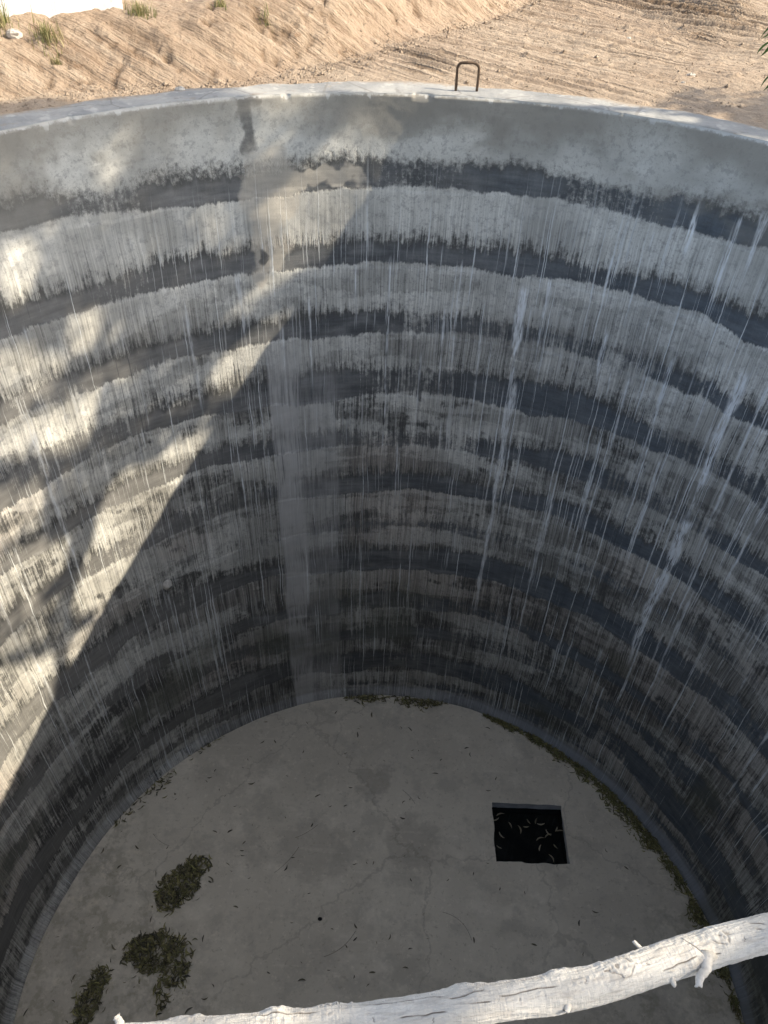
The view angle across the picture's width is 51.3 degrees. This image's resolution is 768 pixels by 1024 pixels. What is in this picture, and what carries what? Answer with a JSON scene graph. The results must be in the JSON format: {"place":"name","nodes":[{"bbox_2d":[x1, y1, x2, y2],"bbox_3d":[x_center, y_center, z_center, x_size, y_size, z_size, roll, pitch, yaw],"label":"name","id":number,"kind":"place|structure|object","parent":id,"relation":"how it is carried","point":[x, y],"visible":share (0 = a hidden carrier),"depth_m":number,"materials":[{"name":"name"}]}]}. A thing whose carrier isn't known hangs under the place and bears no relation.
{"place":"outdoors","nodes":[
{"label":"outdoors","id":0,"kind":"place"},
{"bbox_2d":[0,0,530,99],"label":"earth bank","id":1,"kind":"structure","parent":0,"point":[112,48],"depth_m":5.19,"materials":[{"name":"soil"}]},
{"bbox_2d":[0,0,18,37],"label":"grass tuft","id":2,"kind":"object","parent":1,"relation":"on","point":[3,16],"visible":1,"depth_m":4.89,"materials":[{"name":"green plant"}]},
{"bbox_2d":[6,28,22,38],"bbox_3d":[-2.267,-2.924,4.895,0.104,0.066,0.074,2,43,0],"label":"stone","id":3,"kind":"object","parent":1,"relation":"on","point":[12,33],"visible":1,"depth_m":4.88,"materials":[{"name":"white stone"}]},
{"bbox_2d":[29,5,68,57],"bbox_3d":[-2.081,-2.942,4.924,0.236,0.258,0.313,2,43,0],"label":"grass tuft","id":4,"kind":"object","parent":1,"relation":"on","point":[45,34],"visible":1,"depth_m":4.92,"materials":[{"name":"green plant"}]},
{"bbox_2d":[48,54,61,66],"bbox_3d":[-1.999,-2.768,4.913,0.122,0.116,0.110,-11,45,-14],"label":"grass tuft","id":5,"kind":"object","parent":1,"relation":"on","point":[56,62],"visible":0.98,"depth_m":4.92,"materials":[{"name":"green plant"}]},
{"bbox_2d":[0,0,122,17],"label":"white wall","id":6,"kind":"structure","parent":1,"relation":"on","point":[49,8],"depth_m":5.10,"materials":[{"name":"white paint"}]},
{"bbox_2d":[124,0,157,19],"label":"grass tuft","id":7,"kind":"object","parent":1,"relation":"on","point":[138,10],"visible":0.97,"depth_m":5.16,"materials":[{"name":"green plant"}]},
{"bbox_2d":[210,0,229,10],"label":"grass tuft","id":8,"kind":"object","parent":1,"relation":"on","point":[219,4],"visible":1,"depth_m":5.28,"materials":[{"name":"green plant"}]},
{"bbox_2d":[257,5,272,30],"bbox_3d":[-0.807,-3.308,5.358,0.099,0.192,0.100,-21,48,-23],"label":"grass tuft","id":9,"kind":"object","parent":1,"relation":"on","point":[264,16],"visible":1,"depth_m":5.36,"materials":[{"name":"green plant"}]},
{"bbox_2d":[0,0,767,129],"bbox_3d":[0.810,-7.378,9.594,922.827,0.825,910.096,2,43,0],"label":"ground","id":10,"kind":"structure","parent":0,"point":[709,47],"depth_m":5.74,"materials":[{"name":"soil"}]},
{"bbox_2d":[174,86,184,90],"bbox_3d":[-1.255,-2.589,4.915,0.074,0.051,0.058,2,43,0],"label":"stone","id":11,"kind":"object","parent":10,"relation":"in","point":[180,88],"visible":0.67,"depth_m":4.89,"materials":[{"name":"grey stone"}]},
{"bbox_2d":[0,61,767,1023],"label":"well","id":12,"kind":"object","parent":10,"relation":"in","point":[318,401],"visible":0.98,"depth_m":6.71,"materials":[{"name":"concrete"}]},
{"bbox_2d":[70,959,113,1023],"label":"leaf pile","id":13,"kind":"object","parent":12,"relation":"on","point":[94,987],"visible":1,"depth_m":7.01,"materials":[{"name":"green plant"}]},
{"bbox_2d":[120,922,197,1016],"bbox_3d":[-2.001,4.033,7.246,0.734,0.111,0.624,35,52,30],"label":"leaf pile","id":14,"kind":"object","parent":12,"relation":"on","point":[150,943],"visible":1,"depth_m":7.24,"materials":[{"name":"green plant"}]},
{"bbox_2d":[113,735,223,827],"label":"leaf litter","id":15,"kind":"object","parent":12,"relation":"on","point":[116,822],"visible":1,"depth_m":8.43,"materials":[{"name":"green plant"}]},
{"bbox_2d":[152,854,212,916],"bbox_3d":[-1.951,3.580,7.729,0.674,0.120,0.467,-18,47,-20],"label":"leaf pile","id":16,"kind":"object","parent":12,"relation":"on","point":[195,870],"visible":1,"depth_m":7.72,"materials":[{"name":"green plant"}]},
{"bbox_2d":[343,693,446,711],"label":"leaf litter","id":17,"kind":"object","parent":12,"relation":"on","point":[372,697],"visible":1,"depth_m":9.32,"materials":[{"name":"green plant"}]},
{"bbox_2d":[113,912,767,1023],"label":"branch","id":18,"kind":"object","parent":12,"relation":"on","point":[700,955],"visible":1,"depth_m":1.29,"materials":[{"name":"white bare weathered wood"}]},
{"bbox_2d":[483,713,744,1023],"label":"leaf litter","id":19,"kind":"object","parent":12,"relation":"on","point":[654,845],"visible":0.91,"depth_m":8.29,"materials":[{"name":"green plant"}]},
{"bbox_2d":[0,0,767,112],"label":"soil clods","id":20,"kind":"object","parent":10,"relation":"on","point":[165,84],"visible":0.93,"depth_m":5.37,"materials":[{"name":"brown soil"}]},
{"bbox_2d":[757,28,767,90],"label":"neem tree","id":21,"kind":"object","parent":10,"relation":"on","point":[765,51],"visible":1,"depth_m":2.98,"materials":[{"name":"green plant"}]}
]}

